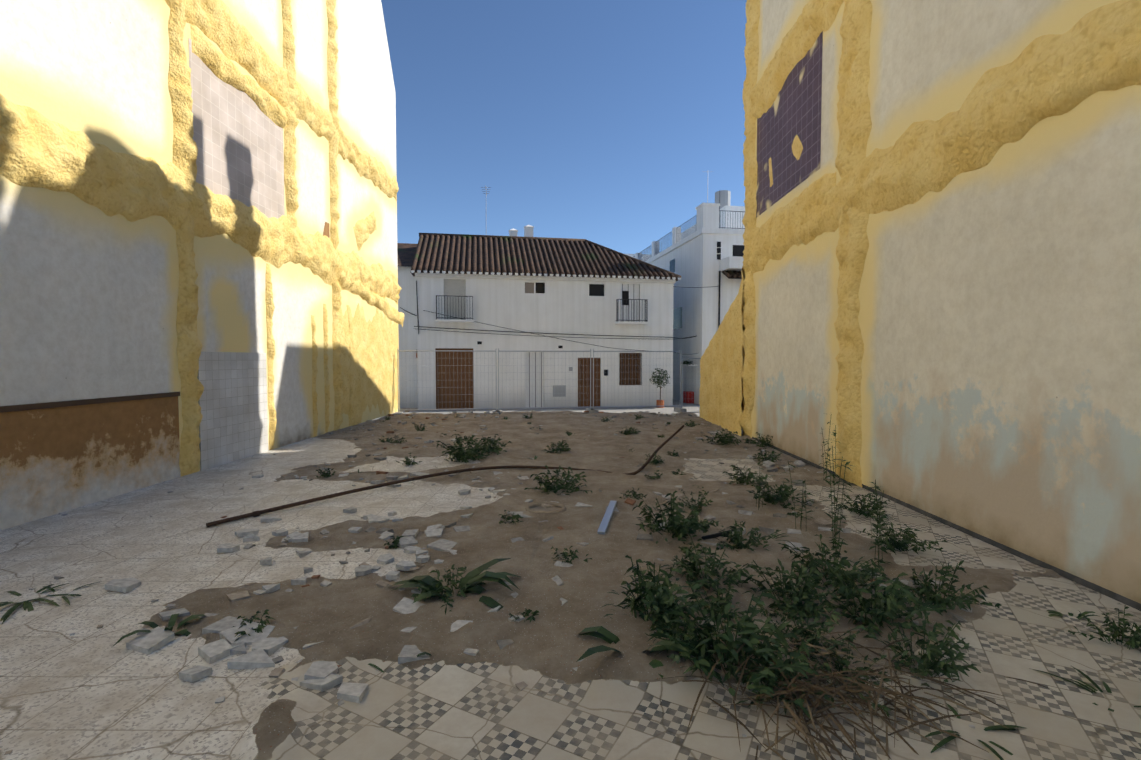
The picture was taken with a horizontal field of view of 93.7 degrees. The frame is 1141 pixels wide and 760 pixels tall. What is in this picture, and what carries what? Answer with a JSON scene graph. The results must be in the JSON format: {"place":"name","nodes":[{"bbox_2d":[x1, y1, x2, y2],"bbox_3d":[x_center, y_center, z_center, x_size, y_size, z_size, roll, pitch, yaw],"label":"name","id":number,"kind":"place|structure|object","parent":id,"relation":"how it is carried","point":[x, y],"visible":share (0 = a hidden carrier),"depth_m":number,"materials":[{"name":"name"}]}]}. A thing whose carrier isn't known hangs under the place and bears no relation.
{"place":"outdoors","nodes":[
{"label":"outdoors","id":0,"kind":"place"},
{"bbox_2d":[398,266,417,407],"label":"neighbour house walls","id":1,"kind":"structure","parent":0,"point":[408,363],"depth_m":22.71,"materials":[{"name":"white paint"}]},
{"bbox_2d":[397,243,417,266],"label":"neighbour roof","id":2,"kind":"structure","parent":1,"relation":"on","point":[406,253],"depth_m":24.23,"materials":[{"name":"brown tile"}]},
{"bbox_2d":[381,0,746,253],"label":"sky","id":3,"kind":"structure","parent":0,"point":[607,123],"materials":[{"name":"blue"}]},
{"bbox_2d":[0,410,1140,759],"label":"plot ground","id":4,"kind":"structure","parent":0,"point":[86,692],"depth_m":3.36,"materials":[{"name":"brown soil"}]},
{"bbox_2d":[0,0,397,476],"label":"party wall","id":5,"kind":"structure","parent":4,"relation":"on","point":[88,299],"depth_m":6.97,"materials":[{"name":"paint"}]},
{"bbox_2d":[0,392,179,412],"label":"dado rail","id":6,"kind":"object","parent":5,"relation":"attached to","point":[22,407],"visible":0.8,"depth_m":6.01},
{"bbox_2d":[189,38,284,218],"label":"wall tiles","id":7,"kind":"object","parent":5,"relation":"attached to","point":[238,137],"visible":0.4,"depth_m":8.78,"materials":[{"name":"white tile"}]},
{"bbox_2d":[323,222,329,238],"bbox_3d":[-5.488,-3.350,12.001,0.001,0.400,0.350,0,2,0],"label":"brown patch","id":8,"kind":"object","parent":5,"relation":"attached to","point":[326,230],"visible":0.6,"depth_m":12.03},
{"bbox_2d":[0,0,1140,486],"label":"spray foam bands","id":9,"kind":"object","parent":5,"relation":"attached to","point":[1028,88],"visible":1,"depth_m":7.59,"materials":[{"name":"yellow plastic"}]},
{"bbox_2d":[105,472,591,703],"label":"broken slab pieces","id":10,"kind":"object","parent":4,"relation":"on","point":[321,676],"visible":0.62,"depth_m":3.21,"materials":[{"name":"grey concrete"}]},
{"bbox_2d":[206,425,683,526],"bbox_3d":[-0.203,1.210,7.644,8.223,0.322,1.647,-2,3,-42],"label":"rusty pipe","id":11,"kind":"object","parent":4,"relation":"on","point":[243,516],"visible":0.81,"depth_m":6.84,"materials":[{"name":"brown metal"}]},
{"bbox_2d":[393,407,686,414],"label":"fence base blocks","id":12,"kind":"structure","parent":4,"relation":"on","point":[678,409],"depth_m":17.31,"materials":[{"name":"white concrete"}]},
{"bbox_2d":[525,502,566,513],"bbox_3d":[-0.268,1.406,5.819,0.459,0.052,0.460,0,2,0],"label":"hose coil","id":13,"kind":"object","parent":4,"relation":"on","point":[554,504],"visible":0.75,"depth_m":5.87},
{"bbox_2d":[397,348,700,412],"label":"site fence panels","id":14,"kind":"object","parent":4,"relation":"on","point":[554,386],"visible":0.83,"depth_m":17.32,"materials":[{"name":"grey metal"}]},
{"bbox_2d":[4,410,1131,754],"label":"rubble stones","id":15,"kind":"object","parent":4,"relation":"on","point":[384,536],"visible":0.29,"depth_m":5.08,"materials":[{"name":"grey stone"}]},
{"bbox_2d":[0,413,1140,759],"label":"weed plants","id":16,"kind":"object","parent":4,"relation":"on","point":[656,597],"visible":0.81,"depth_m":3.43,"materials":[{"name":"green plant"}]},
{"bbox_2d":[597,500,616,533],"bbox_3d":[0.385,1.398,5.492,0.070,0.050,1.044,0,2,11],"label":"steel profile","id":17,"kind":"object","parent":4,"relation":"on","point":[603,527],"visible":0.86,"depth_m":5.40,"materials":[{"name":"grey"}]},
{"bbox_2d":[702,530,732,539],"bbox_3d":[1.397,1.442,4.991,0.443,0.035,0.040,-1,3,-31],"label":"dark pipe","id":18,"kind":"object","parent":4,"relation":"on","point":[715,535],"visible":0.45,"depth_m":4.93,"materials":[{"name":"black plastic"}]},
{"bbox_2d":[656,602,1052,759],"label":"dry weed heap","id":19,"kind":"object","parent":4,"relation":"on","point":[818,687],"visible":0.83,"depth_m":2.47,"materials":[{"name":"plant"}]},
{"bbox_2d":[742,0,1140,603],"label":"party wall","id":20,"kind":"structure","parent":4,"relation":"on","point":[999,315],"depth_m":4.85,"materials":[{"name":"paint"}]},
{"bbox_2d":[756,31,822,217],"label":"wall tiles","id":21,"kind":"object","parent":20,"relation":"attached to","point":[789,115],"visible":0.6,"depth_m":9.15,"materials":[{"name":"purple tile"}]},
{"bbox_2d":[752,437,1140,610],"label":"bitumen strip","id":22,"kind":"object","parent":4,"relation":"on","point":[1102,590],"visible":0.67,"depth_m":4.61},
{"bbox_2d":[316,399,855,485],"bbox_3d":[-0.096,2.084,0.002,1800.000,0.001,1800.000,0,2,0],"label":"ground","id":23,"kind":"structure","parent":0,"point":[670,409],"depth_m":21.84,"materials":[{"name":"grey concrete"}]},
{"bbox_2d":[417,277,673,408],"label":"house walls","id":24,"kind":"structure","parent":23,"relation":"on","point":[562,308],"depth_m":22.79,"materials":[{"name":"white paint"}]},
{"bbox_2d":[435,319,473,322],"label":"balcony slab","id":25,"kind":"structure","parent":24,"relation":"attached to","point":[452,320],"depth_m":21.71,"materials":[{"name":"white concrete"}]},
{"bbox_2d":[435,348,473,408],"bbox_3d":[-4.833,-0.056,22.332,1.521,2.524,0.267,0,2,0],"label":"garage door","id":26,"kind":"structure","parent":24,"relation":"attached to","point":[451,397],"depth_m":22.33,"materials":[{"name":"brown wood"}]},
{"bbox_2d":[436,295,472,319],"bbox_3d":[-4.745,-2.948,21.915,1.474,0.962,0.392,0,2,-10],"label":"balcony railing","id":27,"kind":"object","parent":24,"relation":"attached to","point":[458,306],"visible":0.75,"depth_m":21.75,"materials":[{"name":"black metal"}]},
{"bbox_2d":[444,279,465,319],"bbox_3d":[-4.792,-3.322,22.173,0.881,1.690,0.155,0,2,0],"label":"balcony door","id":28,"kind":"structure","parent":24,"relation":"attached to","point":[454,289],"depth_m":22.17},
{"bbox_2d":[525,282,533,292],"bbox_3d":[-1.746,-3.900,22.692,0.395,0.465,0.069,0,2,0],"label":"window shutter","id":29,"kind":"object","parent":24,"relation":"attached to","point":[529,287],"depth_m":22.69,"materials":[{"name":"beige"}]},
{"bbox_2d":[525,352,542,406],"bbox_3d":[-1.532,0.003,22.879,0.794,2.364,0.140,0,2,0],"label":"white door","id":30,"kind":"structure","parent":24,"relation":"attached to","point":[533,361],"depth_m":22.87,"materials":[{"name":"white metal"}]},
{"bbox_2d":[536,283,544,292],"bbox_3d":[-1.301,-3.915,22.788,0.398,0.467,0.070,0,2,0],"label":"dark window","id":31,"kind":"structure","parent":24,"relation":"attached to","point":[540,287],"depth_m":22.79,"materials":[{"name":"black glass"}]},
{"bbox_2d":[415,273,675,282],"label":"cornice","id":32,"kind":"structure","parent":24,"relation":"attached to","point":[541,277],"depth_m":22.58,"materials":[{"name":"white paint"}]},
{"bbox_2d":[410,233,680,280],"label":"roof barrel tiles","id":33,"kind":"object","parent":24,"relation":"on","point":[631,260],"visible":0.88,"depth_m":23.92,"materials":[{"name":"brown ceramic"}]},
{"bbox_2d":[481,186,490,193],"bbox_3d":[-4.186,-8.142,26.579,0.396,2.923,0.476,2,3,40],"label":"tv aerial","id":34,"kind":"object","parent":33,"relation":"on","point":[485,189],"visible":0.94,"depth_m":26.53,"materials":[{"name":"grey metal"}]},
{"bbox_2d":[509,225,533,236],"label":"chimneys","id":35,"kind":"object","parent":33,"relation":"on","point":[528,230],"visible":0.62,"depth_m":26.15,"materials":[{"name":"white paint"}]},
{"bbox_2d":[411,270,680,279],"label":"eave tile ends","id":36,"kind":"object","parent":33,"relation":"attached to","point":[534,274],"visible":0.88,"depth_m":22.41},
{"bbox_2d":[400,281,717,354],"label":"cables","id":37,"kind":"object","parent":24,"relation":"attached to","point":[418,326],"visible":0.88,"depth_m":22.63,"materials":[{"name":"black plastic"}]},
{"bbox_2d":[553,385,564,396],"bbox_3d":[-0.479,0.476,22.960,0.560,0.480,0.030,0,2,-10],"label":"meter box","id":38,"kind":"object","parent":24,"relation":"attached to","point":[560,389],"visible":0.93,"depth_m":22.95,"materials":[{"name":"grey metal"}]},
{"bbox_2d":[578,358,599,406],"bbox_3d":[0.803,0.099,23.302,1.017,2.139,0.178,0,2,0],"label":"entry door","id":39,"kind":"structure","parent":24,"relation":"attached to","point":[587,382],"depth_m":23.30,"materials":[{"name":"brown wood"}]},
{"bbox_2d":[589,284,603,295],"bbox_3d":[1.122,-3.890,23.203,0.676,0.521,0.119,0,2,0],"label":"dark window","id":40,"kind":"structure","parent":24,"relation":"attached to","point":[596,289],"depth_m":23.20,"materials":[{"name":"black glass"}]},
{"bbox_2d":[620,353,640,384],"bbox_3d":[2.611,-0.484,23.589,0.969,1.418,0.170,0,2,0],"label":"barred window shutter","id":41,"kind":"object","parent":24,"relation":"attached to","point":[632,369],"visible":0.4,"depth_m":23.59,"materials":[{"name":"brown wood"}]},
{"bbox_2d":[621,284,639,321],"bbox_3d":[2.606,-3.362,23.437,0.859,1.670,0.151,0,2,0],"label":"door","id":42,"kind":"structure","parent":24,"relation":"attached to","point":[633,290],"depth_m":23.45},
{"bbox_2d":[622,291,628,304],"bbox_3d":[2.404,-3.585,23.389,0.295,0.620,0.052,0,2,0],"label":"window pane","id":43,"kind":"object","parent":42,"relation":"attached to","point":[625,294],"visible":0.8,"depth_m":23.39,"materials":[{"name":"black glass"}]},
{"bbox_2d":[619,353,641,384],"bbox_3d":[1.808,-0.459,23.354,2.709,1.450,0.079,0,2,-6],"label":"window bars","id":44,"kind":"object","parent":24,"relation":"attached to","point":[629,369],"depth_m":23.44,"materials":[{"name":"black metal"}]},
{"bbox_2d":[616,299,647,321],"bbox_3d":[2.653,-2.998,23.179,1.324,0.962,0.392,0,2,-10],"label":"balcony railing","id":45,"kind":"object","parent":24,"relation":"attached to","point":[639,320],"visible":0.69,"depth_m":23.03,"materials":[{"name":"black metal"}]},
{"bbox_2d":[615,321,648,324],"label":"balcony slab","id":46,"kind":"structure","parent":24,"relation":"attached to","point":[623,322],"depth_m":22.98,"materials":[{"name":"white concrete"}]},
{"bbox_2d":[656,400,663,407],"bbox_3d":[3.886,1.034,23.185,0.323,0.320,0.340,0,2,0],"label":"plant pot","id":47,"kind":"object","parent":23,"relation":"on","point":[660,403],"visible":0.97,"depth_m":23.04,"materials":[{"name":"brown ceramic"}]},
{"bbox_2d":[649,368,669,399],"bbox_3d":[3.873,0.192,23.134,0.910,1.406,0.878,0,2,0],"label":"tree","id":48,"kind":"object","parent":47,"relation":"on","point":[660,378],"depth_m":23.10,"materials":[{"name":"green plant"}]},
{"bbox_2d":[683,391,693,402],"bbox_3d":[5.732,0.825,25.625,0.500,0.550,0.500,0,2,-10],"label":"red crate","id":49,"kind":"object","parent":23,"relation":"on","point":[688,396],"visible":0.71,"depth_m":25.38,"materials":[{"name":"red plastic"}]},
{"bbox_2d":[635,203,744,403],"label":"white building","id":50,"kind":"structure","parent":23,"relation":"on","point":[693,254],"depth_m":24.89,"materials":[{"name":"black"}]},
{"bbox_2d":[638,210,744,261],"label":"terrace railings","id":51,"kind":"object","parent":50,"relation":"on","point":[690,223],"visible":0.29,"depth_m":26.55,"materials":[{"name":"black metal"}]},
{"bbox_2d":[670,245,744,328],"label":"white building windows","id":52,"kind":"structure","parent":50,"relation":"in","point":[738,250],"depth_m":27.17,"materials":[{"name":"glass"}]},
{"bbox_2d":[717,242,720,327],"bbox_3d":[6.772,-3.831,24.450,0.180,4.945,0.089,0,2,-10],"label":"sign and pipe","id":53,"kind":"object","parent":50,"relation":"attached to","point":[719,250],"visible":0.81,"depth_m":24.40,"materials":[{"name":"black metal"}]},
{"bbox_2d":[715,190,730,208],"bbox_3d":[8.423,-9.877,29.622,0.819,1.000,0.840,0,2,0],"label":"water tank","id":54,"kind":"object","parent":50,"relation":"on","point":[723,197],"visible":0.59,"depth_m":29.25,"materials":[{"name":"grey plastic"}]},
{"bbox_2d":[722,270,741,278],"bbox_3d":[8.986,-4.812,24.440,4.140,0.562,0.836,0,2,-10],"label":"tiled canopy","id":55,"kind":"object","parent":50,"relation":"attached to","point":[733,274],"visible":0.17,"depth_m":23.95,"materials":[{"name":"tile"}]},
{"bbox_3d":[-10.021,-4.845,5.334,9.000,12.600,23.100,0,2,0],"label":"building body","id":56,"kind":"object","parent":23,"relation":"on","visible":0},
{"bbox_2d":[0,396,179,530],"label":"wainscot","id":57,"kind":"object","parent":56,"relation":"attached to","point":[56,460],"depth_m":6.03,"materials":[{"name":"brown paint"}]},
{"bbox_2d":[197,352,267,470],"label":"wall tiles","id":58,"kind":"object","parent":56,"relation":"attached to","point":[232,403],"visible":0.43,"depth_m":8.66,"materials":[{"name":"white tile"}]},
{"bbox_2d":[626,254,651,260],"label":"distant buildings","id":59,"kind":"structure","parent":0,"point":[632,255],"depth_m":39.86,"materials":[{"name":"white paint"}]},
{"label":"alley ledge","id":60,"kind":"object","parent":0,"visible":0},
{"bbox_2d":[416,351,693,365],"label":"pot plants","id":61,"kind":"object","parent":60,"relation":"on","point":[687,362],"visible":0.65,"depth_m":25.36,"materials":[{"name":"green plant"}]}
]}

